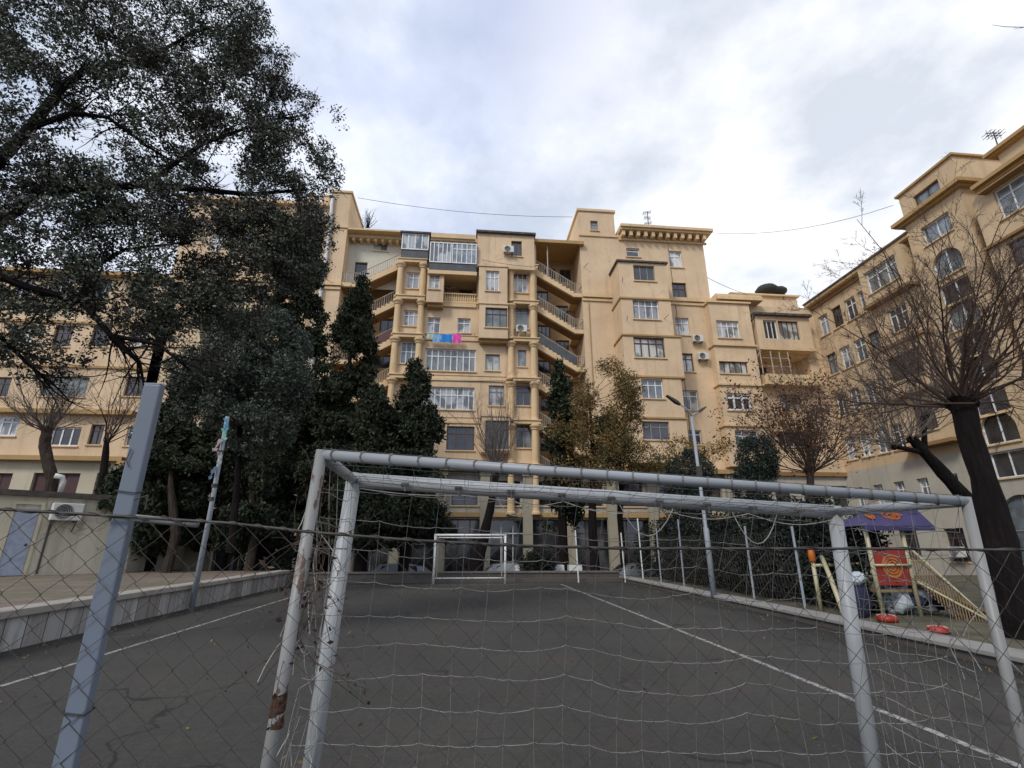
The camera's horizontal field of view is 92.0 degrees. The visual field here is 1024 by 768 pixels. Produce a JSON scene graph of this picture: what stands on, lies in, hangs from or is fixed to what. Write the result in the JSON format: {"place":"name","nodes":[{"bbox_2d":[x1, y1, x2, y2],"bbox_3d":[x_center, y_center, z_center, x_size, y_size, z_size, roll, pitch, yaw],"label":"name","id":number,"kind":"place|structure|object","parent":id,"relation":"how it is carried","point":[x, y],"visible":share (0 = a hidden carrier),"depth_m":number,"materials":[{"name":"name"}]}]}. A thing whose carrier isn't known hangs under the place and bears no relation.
{"place":"outdoors","nodes":[
{"label":"outdoors","id":0,"kind":"place"},
{"bbox_2d":[0,571,294,607],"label":"pavement","id":1,"kind":"structure","parent":0,"point":[23,591],"depth_m":14.73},
{"bbox_2d":[0,473,186,576],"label":"utility hut","id":2,"kind":"object","parent":1,"relation":"on","point":[32,559],"visible":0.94,"depth_m":19.14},
{"bbox_2d":[0,508,39,575],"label":"door","id":3,"kind":"structure","parent":2,"relation":"in","point":[14,544],"depth_m":18.31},
{"bbox_2d":[48,503,84,531],"bbox_3d":[-17.447,5.213,19.305,0.538,1.066,0.941,-14,-23,38],"label":"air conditioner","id":4,"kind":"object","parent":2,"relation":"attached to","point":[69,507],"visible":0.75,"depth_m":19.19,"materials":[{"name":"metal"}]},
{"bbox_2d":[0,0,349,419],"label":"evergreen tree","id":5,"kind":"object","parent":1,"relation":"on","point":[274,247],"visible":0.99,"depth_m":9.26,"materials":[{"name":"green plant"}]},
{"bbox_2d":[146,439,212,572],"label":"conifer tree","id":6,"kind":"object","parent":1,"relation":"on","point":[171,465],"visible":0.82,"depth_m":21.28,"materials":[{"name":"green plant"}]},
{"bbox_2d":[157,304,320,551],"bbox_3d":[-9.767,1.190,17.452,5.240,9.006,3.076,2,-18,-5],"label":"olive tree","id":7,"kind":"object","parent":1,"relation":"on","point":[271,391],"visible":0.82,"depth_m":17.18,"materials":[{"name":"green plant"}]},
{"bbox_2d":[216,448,286,570],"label":"conifer tree","id":8,"kind":"object","parent":1,"relation":"on","point":[250,557],"visible":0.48,"depth_m":22.43,"materials":[{"name":"green plant"}]},
{"bbox_2d":[0,582,1022,767],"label":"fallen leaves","id":9,"kind":"object","parent":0,"point":[786,730],"visible":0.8,"depth_m":8.28,"materials":[{"name":"brown plant"}]},
{"bbox_2d":[0,582,1023,767],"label":"court","id":10,"kind":"object","parent":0,"point":[213,747],"visible":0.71,"depth_m":5.74,"materials":[{"name":"asphalt"}]},
{"bbox_2d":[0,570,289,652],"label":"retaining wall","id":11,"kind":"structure","parent":10,"relation":"on","point":[15,627],"depth_m":10.42,"materials":[{"name":"concrete"}]},
{"bbox_2d":[188,416,229,610],"bbox_3d":[-8.071,3.335,13.252,0.364,5.054,0.481,2,-18,-5],"label":"fence pole","id":12,"kind":"object","parent":10,"relation":"on","point":[214,486],"visible":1,"depth_m":13.27,"materials":[{"name":"metal"}]},
{"bbox_2d":[432,534,506,583],"bbox_3d":[-1.861,7.713,21.878,3.160,2.049,1.024,2,-18,-5],"label":"football goal","id":13,"kind":"object","parent":10,"relation":"on","point":[434,555],"visible":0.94,"depth_m":21.76,"materials":[{"name":"white paint"}]},
{"bbox_2d":[0,383,1023,767],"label":"chain link fence","id":14,"kind":"object","parent":10,"relation":"on","point":[80,707],"visible":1,"depth_m":1.03,"materials":[{"name":"metal"}]},
{"bbox_2d":[257,448,1023,767],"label":"football goal","id":15,"kind":"object","parent":10,"relation":"on","point":[332,459],"visible":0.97,"depth_m":2.36,"materials":[{"name":"white paint"}]},
{"bbox_2d":[225,442,388,730],"bbox_3d":[-0.817,0.822,2.060,0.597,1.150,0.806,6,-19,-18],"label":"dried creeper","id":16,"kind":"object","parent":15,"relation":"attached to","point":[278,620],"visible":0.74,"depth_m":2.00,"materials":[{"name":"brown plant"}]},
{"bbox_2d":[0,0,1023,307],"label":"sky","id":17,"kind":"structure","parent":0,"point":[758,117],"materials":[{"name":"white"}]},
{"bbox_2d":[637,575,1023,649],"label":"playground ground","id":18,"kind":"structure","parent":0,"point":[970,591],"depth_m":11.03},
{"bbox_2d":[658,448,719,536],"bbox_3d":[8.197,5.842,22.677,3.143,5.903,2.580,2,-18,-5],"label":"evergreen bush","id":19,"kind":"object","parent":18,"relation":"on","point":[686,454],"visible":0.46,"depth_m":22.68,"materials":[{"name":"green plant"}]},
{"bbox_2d":[655,519,806,608],"bbox_3d":[6.380,5.567,16.161,0.094,2.400,9.194,2,-18,-5],"label":"wire fence","id":20,"kind":"object","parent":18,"relation":"on","point":[750,564],"visible":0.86,"depth_m":14.05,"materials":[{"name":"metal"}]},
{"bbox_2d":[726,430,782,574],"bbox_3d":[11.322,5.418,22.602,2.690,6.663,2.438,2,-18,-5],"label":"evergreen bush","id":21,"kind":"object","parent":18,"relation":"on","point":[747,468],"visible":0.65,"depth_m":22.74,"materials":[{"name":"green plant"}]},
{"bbox_2d":[650,494,900,612],"bbox_3d":[7.429,5.716,16.957,2.554,3.575,12.961,2,-18,-5],"label":"hedge","id":22,"kind":"object","parent":18,"relation":"on","point":[817,535],"visible":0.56,"depth_m":14.39,"materials":[{"name":"green plant"}]},
{"bbox_2d":[619,576,1023,672],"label":"kerb wall","id":23,"kind":"structure","parent":18,"relation":"on","point":[985,653],"depth_m":8.99,"materials":[{"name":"concrete"}]},
{"bbox_2d":[665,395,716,596],"bbox_3d":[5.797,3.330,15.399,1.684,6.082,0.261,8,-19,-22],"label":"street lamp","id":24,"kind":"object","parent":23,"relation":"on","point":[706,532],"visible":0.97,"depth_m":15.14,"materials":[{"name":"metal"}]},
{"bbox_2d":[708,356,937,577],"bbox_3d":[14.056,3.524,23.278,8.958,10.711,8.681,9,-20,-26],"label":"bare tree","id":25,"kind":"object","parent":18,"relation":"on","point":[811,451],"visible":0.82,"depth_m":23.30,"materials":[{"name":"brown plant"}]},
{"bbox_2d":[808,550,864,614],"bbox_3d":[7.388,4.500,11.335,2.156,1.438,0.902,15,-23,-39],"label":"swing frame","id":26,"kind":"object","parent":18,"relation":"on","point":[812,557],"visible":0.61,"depth_m":11.47,"materials":[{"name":"beige paint"}]},
{"bbox_2d":[852,571,871,617],"bbox_3d":[7.378,4.504,10.535,0.489,0.969,0.509,-10,-20,27],"label":"sack","id":27,"kind":"object","parent":18,"relation":"on","point":[861,589],"visible":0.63,"depth_m":10.40,"materials":[{"name":"blue fabric"}]},
{"bbox_2d":[844,510,935,616],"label":"play tower","id":28,"kind":"structure","parent":18,"relation":"on","point":[921,523],"depth_m":10.90,"materials":[{"name":"beige paint"}]},
{"bbox_2d":[765,155,1023,639],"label":"bare tree","id":29,"kind":"object","parent":18,"relation":"on","point":[961,403],"visible":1,"depth_m":9.19,"materials":[{"name":"black plant"}]},
{"bbox_2d":[784,298,1021,580],"bbox_3d":[12.525,1.867,15.173,6.129,8.892,5.894,-15,-23,39],"label":"bare tree","id":30,"kind":"object","parent":18,"relation":"on","point":[954,485],"visible":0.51,"depth_m":14.90,"materials":[{"name":"black plant"}]},
{"bbox_2d":[872,584,947,614],"bbox_3d":[8.854,4.758,11.033,1.416,0.881,0.807,6,-19,-17],"label":"tarpaulin","id":31,"kind":"object","parent":18,"relation":"on","point":[923,596],"visible":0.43,"depth_m":10.79,"materials":[{"name":"plastic"}]},
{"bbox_2d":[908,550,986,621],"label":"play ramp","id":32,"kind":"structure","parent":18,"relation":"on","point":[940,595],"depth_m":10.31,"materials":[{"name":"beige paint"}]},
{"label":"ground","id":33,"kind":"structure","parent":0,"visible":0},
{"bbox_2d":[0,266,184,493],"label":"side building","id":34,"kind":"structure","parent":33,"relation":"on","point":[77,452],"depth_m":34.25,"materials":[{"name":"paint"}]},
{"bbox_2d":[0,416,20,436],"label":"window","id":35,"kind":"structure","parent":34,"relation":"in","point":[7,424],"depth_m":33.86,"materials":[{"name":"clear glass"}]},
{"bbox_2d":[47,326,73,347],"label":"window","id":36,"kind":"structure","parent":34,"relation":"in","point":[58,335],"depth_m":36.10,"materials":[{"name":"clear glass"}]},
{"bbox_2d":[36,378,89,397],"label":"window","id":37,"kind":"structure","parent":34,"relation":"in","point":[76,382],"depth_m":35.09,"materials":[{"name":"grey glass"}]},
{"bbox_2d":[51,427,81,446],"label":"window","id":38,"kind":"structure","parent":34,"relation":"in","point":[69,437],"depth_m":33.98,"materials":[{"name":"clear glass"}]},
{"bbox_2d":[84,425,104,445],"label":"window","id":39,"kind":"structure","parent":34,"relation":"in","point":[96,435],"depth_m":34.19,"materials":[{"name":"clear glass"}]},
{"bbox_2d":[114,190,743,571],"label":"apartment building","id":40,"kind":"structure","parent":33,"relation":"on","point":[591,289],"depth_m":39.06,"materials":[{"name":"paint"}]},
{"bbox_2d":[353,548,387,571],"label":"window","id":41,"kind":"structure","parent":40,"relation":"in","point":[380,556],"depth_m":33.72,"materials":[{"name":"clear glass"}]},
{"bbox_2d":[398,342,415,363],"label":"window","id":42,"kind":"structure","parent":40,"relation":"in","point":[407,348],"depth_m":38.23,"materials":[{"name":"grey glass"}]},
{"bbox_2d":[401,311,417,326],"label":"window","id":43,"kind":"structure","parent":40,"relation":"in","point":[410,317],"depth_m":39.08,"materials":[{"name":"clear glass"}]},
{"bbox_2d":[401,233,428,250],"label":"window","id":44,"kind":"structure","parent":40,"relation":"in","point":[410,241],"depth_m":40.45,"materials":[{"name":"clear glass"}]},
{"bbox_2d":[409,539,433,570],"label":"window","id":45,"kind":"structure","parent":40,"relation":"in","point":[414,554],"depth_m":34.07,"materials":[{"name":"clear glass"}]},
{"bbox_2d":[429,242,451,262],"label":"window","id":46,"kind":"structure","parent":40,"relation":"in","point":[440,252],"depth_m":39.86,"materials":[{"name":"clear glass"}]},
{"bbox_2d":[423,387,474,410],"bbox_3d":[-4.764,1.123,37.246,4.014,1.853,0.320,2,-18,-5],"label":"window","id":47,"kind":"structure","parent":40,"relation":"in","point":[446,395],"depth_m":37.41,"materials":[{"name":"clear glass"}]},
{"bbox_2d":[425,349,476,372],"bbox_3d":[-4.737,-1.795,38.197,4.038,1.904,0.320,2,-18,-5],"label":"window","id":48,"kind":"structure","parent":40,"relation":"in","point":[437,360],"depth_m":38.33,"materials":[{"name":"grey glass"}]},
{"bbox_2d":[445,426,474,451],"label":"window","id":49,"kind":"structure","parent":40,"relation":"in","point":[458,439],"depth_m":36.51,"materials":[{"name":"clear glass"}]},
{"bbox_2d":[444,519,479,570],"bbox_3d":[-3.396,11.383,34.466,2.522,3.742,0.070,2,-18,-5],"label":"window","id":50,"kind":"structure","parent":40,"relation":"in","point":[454,550],"depth_m":34.42,"materials":[{"name":"grey glass"}]},
{"bbox_2d":[452,243,476,264],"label":"window","id":51,"kind":"structure","parent":40,"relation":"in","point":[462,253],"depth_m":40.03,"materials":[{"name":"grey glass"}]},
{"bbox_2d":[450,494,478,506],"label":"window","id":52,"kind":"structure","parent":40,"relation":"in","point":[461,502],"depth_m":35.43,"materials":[{"name":"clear glass"}]},
{"bbox_2d":[484,355,500,371],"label":"window","id":53,"kind":"structure","parent":40,"relation":"in","point":[492,362],"depth_m":38.59,"materials":[{"name":"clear glass"}]},
{"bbox_2d":[485,271,499,291],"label":"window","id":54,"kind":"structure","parent":40,"relation":"in","point":[492,278],"depth_m":39.83,"materials":[{"name":"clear glass"}]},
{"bbox_2d":[487,386,503,406],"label":"window","id":55,"kind":"structure","parent":40,"relation":"in","point":[494,391],"depth_m":37.78,"materials":[{"name":"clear glass"}]},
{"bbox_2d":[484,308,508,328],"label":"window","id":56,"kind":"structure","parent":40,"relation":"in","point":[494,318],"depth_m":38.88,"materials":[{"name":"grey glass"}]},
{"bbox_2d":[489,520,522,564],"bbox_3d":[-0.359,11.471,34.739,2.522,3.742,0.070,2,-18,-5],"label":"window","id":57,"kind":"structure","parent":40,"relation":"in","point":[510,527],"depth_m":34.92,"materials":[{"name":"glass"}]},
{"bbox_2d":[514,274,528,293],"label":"window","id":58,"kind":"structure","parent":40,"relation":"in","point":[520,280],"depth_m":40.99,"materials":[{"name":"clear glass"}]},
{"bbox_2d":[515,308,529,329],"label":"window","id":59,"kind":"structure","parent":40,"relation":"in","point":[522,314],"depth_m":40.08,"materials":[{"name":"grey glass"}]},
{"bbox_2d":[515,386,530,406],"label":"window","id":60,"kind":"structure","parent":40,"relation":"in","point":[526,390],"depth_m":38.00,"materials":[{"name":"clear glass"}]},
{"bbox_2d":[515,425,531,448],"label":"window","id":61,"kind":"structure","parent":40,"relation":"in","point":[526,442],"depth_m":37.00,"materials":[{"name":"grey glass"}]},
{"bbox_2d":[533,520,558,563],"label":"window","id":62,"kind":"structure","parent":40,"relation":"in","point":[549,539],"depth_m":35.20,"materials":[{"name":"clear glass"}]},
{"bbox_2d":[576,520,609,570],"bbox_3d":[5.714,11.649,35.285,2.522,3.742,0.070,2,-18,-5],"label":"window","id":63,"kind":"structure","parent":40,"relation":"in","point":[582,532],"depth_m":35.38,"materials":[{"name":"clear glass"}]},
{"bbox_2d":[623,520,650,563],"bbox_3d":[8.750,11.737,35.558,2.522,3.742,0.070,2,-18,-5],"label":"window","id":64,"kind":"structure","parent":40,"relation":"in","point":[630,531],"depth_m":35.82,"materials":[{"name":"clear glass"}]},
{"bbox_2d":[633,266,656,281],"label":"window","id":65,"kind":"structure","parent":40,"relation":"in","point":[641,273],"depth_m":39.88,"materials":[{"name":"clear glass"}]},
{"bbox_2d":[632,300,661,320],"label":"window","id":66,"kind":"structure","parent":40,"relation":"in","point":[642,310],"depth_m":38.88,"materials":[{"name":"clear glass"}]},
{"bbox_2d":[633,338,667,358],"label":"window","id":67,"kind":"structure","parent":40,"relation":"in","point":[646,348],"depth_m":37.87,"materials":[{"name":"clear glass"}]},
{"bbox_2d":[641,380,665,399],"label":"window","id":68,"kind":"structure","parent":40,"relation":"in","point":[653,389],"depth_m":36.85,"materials":[{"name":"grey glass"}]},
{"bbox_2d":[642,422,671,440],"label":"window","id":69,"kind":"structure","parent":40,"relation":"in","point":[657,429],"depth_m":35.87,"materials":[{"name":"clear glass"}]},
{"bbox_2d":[682,391,698,410],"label":"window","id":70,"kind":"structure","parent":40,"relation":"in","point":[692,401],"depth_m":39.21,"materials":[{"name":"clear glass"}]},
{"bbox_2d":[306,570,621,583],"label":"end wall","id":71,"kind":"structure","parent":33,"relation":"on","point":[519,576],"depth_m":22.34,"materials":[{"name":"concrete"}]},
{"bbox_2d":[436,366,530,570],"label":"bare tree","id":72,"kind":"object","parent":33,"relation":"on","point":[494,453],"visible":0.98,"depth_m":24.76,"materials":[{"name":"black plant"}]},
{"bbox_2d":[703,292,858,575],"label":"corner building","id":73,"kind":"structure","parent":33,"relation":"on","point":[742,328],"depth_m":40.12,"materials":[{"name":"paint"}]},
{"bbox_2d":[716,321,742,338],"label":"window","id":74,"kind":"structure","parent":73,"relation":"in","point":[726,329],"depth_m":40.62,"materials":[{"name":"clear glass"}]},
{"bbox_2d":[719,362,750,374],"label":"window","id":75,"kind":"structure","parent":73,"relation":"in","point":[736,368],"depth_m":39.60,"materials":[{"name":"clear glass"}]},
{"bbox_2d":[726,393,754,411],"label":"window","id":76,"kind":"structure","parent":73,"relation":"in","point":[730,397],"depth_m":38.71,"materials":[{"name":"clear glass"}]},
{"bbox_2d":[778,322,799,339],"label":"window","id":77,"kind":"structure","parent":73,"relation":"in","point":[788,330],"depth_m":41.16,"materials":[{"name":"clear glass"}]},
{"bbox_2d":[802,125,1023,574],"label":"wing building","id":78,"kind":"structure","parent":33,"relation":"on","point":[994,175],"depth_m":30.68,"materials":[{"name":"beige paint"}]},
{"bbox_2d":[867,255,900,296],"bbox_3d":[25.898,-7.579,34.609,0.320,1.836,2.780,2,-18,-5],"label":"window","id":79,"kind":"structure","parent":78,"relation":"in","point":[884,265],"depth_m":34.73,"materials":[{"name":"grey glass"}]},
{"bbox_2d":[904,531,922,561],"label":"window","id":80,"kind":"structure","parent":78,"relation":"in","point":[908,537],"depth_m":32.66,"materials":[{"name":"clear glass"}]},
{"bbox_2d":[915,180,939,205],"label":"window","id":81,"kind":"structure","parent":78,"relation":"in","point":[933,188],"depth_m":32.02,"materials":[{"name":"grey glass"}]},
{"bbox_2d":[923,212,954,248],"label":"window","id":82,"kind":"structure","parent":78,"relation":"in","point":[933,225],"depth_m":31.05,"materials":[{"name":"grey glass"}]},
{"bbox_2d":[933,248,966,283],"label":"window","id":83,"kind":"structure","parent":78,"relation":"in","point":[945,253],"depth_m":30.25,"materials":[{"name":"grey glass"}]},
{"bbox_2d":[941,274,975,308],"bbox_3d":[26.647,-5.536,29.636,0.340,1.486,2.080,2,-18,-5],"label":"window","id":84,"kind":"structure","parent":78,"relation":"in","point":[950,291],"depth_m":29.84,"materials":[{"name":"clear glass"}]},
{"bbox_2d":[946,528,972,563],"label":"window","id":85,"kind":"structure","parent":78,"relation":"in","point":[957,542],"depth_m":29.67,"materials":[{"name":"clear glass"}]},
{"bbox_2d":[950,299,981,334],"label":"window","id":86,"kind":"structure","parent":78,"relation":"in","point":[956,313],"depth_m":29.50,"materials":[{"name":"grey glass"}]},
{"bbox_2d":[978,388,1013,418],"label":"window","id":87,"kind":"structure","parent":78,"relation":"in","point":[982,407],"depth_m":27.43,"materials":[{"name":"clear glass"}]},
{"bbox_2d":[983,412,1022,446],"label":"window","id":88,"kind":"structure","parent":78,"relation":"in","point":[1011,425],"depth_m":27.05,"materials":[{"name":"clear glass"}]},
{"bbox_2d":[990,448,1023,479],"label":"window","id":89,"kind":"structure","parent":78,"relation":"in","point":[1007,464],"depth_m":26.60,"materials":[{"name":"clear glass"}]},
{"bbox_2d":[995,173,1023,221],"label":"window","id":90,"kind":"structure","parent":78,"relation":"in","point":[1015,187],"depth_m":26.49,"materials":[{"name":"grey glass"}]},
{"bbox_2d":[1008,495,1023,564],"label":"window","id":91,"kind":"structure","parent":78,"relation":"in","point":[1016,504],"depth_m":26.07,"materials":[{"name":"grey glass"}]},
{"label":"street","id":92,"kind":"structure","parent":0,"visible":0},
{"bbox_2d":[0,340,136,491],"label":"bare tree","id":93,"kind":"object","parent":92,"relation":"on","point":[49,468],"visible":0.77,"depth_m":27.52,"materials":[{"name":"brown plant"}]},
{"bbox_2d":[78,356,154,493],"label":"bare tree","id":94,"kind":"object","parent":92,"relation":"on","point":[105,456],"visible":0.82,"depth_m":26.88,"materials":[{"name":"black plant"}]},
{"bbox_2d":[94,367,216,570],"bbox_3d":[-16.088,4.161,22.843,4.751,11.002,4.762,-14,-22,36],"label":"cypress tree","id":95,"kind":"object","parent":92,"relation":"on","point":[169,430],"visible":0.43,"depth_m":21.82,"materials":[{"name":"green plant"}]},
{"bbox_2d":[159,340,296,570],"bbox_3d":[-12.873,3.557,23.938,5.864,12.841,5.166,-5,-19,14],"label":"cypress tree","id":96,"kind":"object","parent":92,"relation":"on","point":[265,488],"visible":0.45,"depth_m":22.25,"materials":[{"name":"green plant"}]},
{"bbox_2d":[173,543,285,570],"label":"garden wall","id":97,"kind":"structure","parent":92,"relation":"on","point":[191,558],"depth_m":24.62,"materials":[{"name":"beige paint"}]},
{"bbox_2d":[197,202,331,570],"bbox_3d":[-12.367,-0.788,27.036,5.447,23.039,5.844,-14,-22,36],"label":"cypress tree","id":98,"kind":"object","parent":92,"relation":"on","point":[309,305],"visible":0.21,"depth_m":27.68,"materials":[{"name":"green plant"}]},
{"bbox_2d":[236,532,299,570],"bbox_3d":[-11.402,8.407,23.228,3.096,3.165,2.214,2,-18,-5],"label":"shrub","id":99,"kind":"object","parent":92,"relation":"on","point":[287,554],"visible":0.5,"depth_m":23.12,"materials":[{"name":"green plant"}]},
{"bbox_2d":[277,272,381,571],"bbox_3d":[-9.261,1.782,25.916,5.220,17.449,5.056,2,-18,-5],"label":"cypress tree","id":100,"kind":"object","parent":92,"relation":"on","point":[333,410],"visible":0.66,"depth_m":25.58,"materials":[{"name":"green plant"}]},
{"bbox_2d":[314,374,406,571],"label":"cypress tree","id":101,"kind":"object","parent":92,"relation":"on","point":[368,428],"visible":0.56,"depth_m":23.52,"materials":[{"name":"green plant"}]},
{"bbox_2d":[370,563,429,571],"bbox_3d":[-6.038,9.915,25.223,4.150,1.490,1.890,2,-18,-5],"label":"parked car","id":102,"kind":"object","parent":92,"relation":"on","point":[392,567],"visible":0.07,"depth_m":24.78,"materials":[{"name":"grey paint"}]},
{"bbox_2d":[359,356,457,570],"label":"cypress tree","id":103,"kind":"object","parent":92,"relation":"on","point":[416,419],"visible":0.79,"depth_m":24.23,"materials":[{"name":"green plant"}]},
{"bbox_2d":[515,548,559,570],"bbox_3d":[1.283,9.169,24.245,2.258,2.343,1.682,2,-18,-5],"label":"shrub","id":104,"kind":"object","parent":92,"relation":"on","point":[533,555],"visible":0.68,"depth_m":24.04,"materials":[{"name":"green plant"}]},
{"bbox_2d":[537,356,586,570],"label":"cypress tree","id":105,"kind":"object","parent":92,"relation":"on","point":[556,400],"visible":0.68,"depth_m":26.79,"materials":[{"name":"green plant"}]},
{"bbox_2d":[542,354,692,570],"bbox_3d":[5.339,4.477,26.379,7.368,12.595,5.268,11,-21,-30],"label":"golden tree","id":106,"kind":"object","parent":92,"relation":"on","point":[610,430],"visible":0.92,"depth_m":25.98,"materials":[{"name":"yellow plant"}]},
{"bbox_2d":[609,444,626,566],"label":"bare tree","id":107,"kind":"object","parent":92,"relation":"on","point":[620,519],"visible":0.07,"depth_m":25.93,"materials":[{"name":"black plant"}]},
{"bbox_2d":[613,563,664,576],"bbox_3d":[6.489,10.001,25.489,4.150,1.490,1.890,2,-18,-5],"label":"parked car","id":108,"kind":"object","parent":92,"relation":"on","point":[631,568],"visible":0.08,"depth_m":24.86,"materials":[{"name":"grey paint"}]},
{"bbox_2d":[630,518,673,576],"bbox_3d":[7.261,8.564,24.741,2.798,3.800,1.874,2,-18,-5],"label":"shrub","id":109,"kind":"object","parent":92,"relation":"on","point":[647,567],"visible":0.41,"depth_m":24.84,"materials":[{"name":"green plant"}]},
{"bbox_2d":[626,433,733,489],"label":"yellow tree","id":110,"kind":"object","parent":92,"relation":"on","point":[713,451],"visible":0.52,"depth_m":28.02,"materials":[{"name":"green plant"}]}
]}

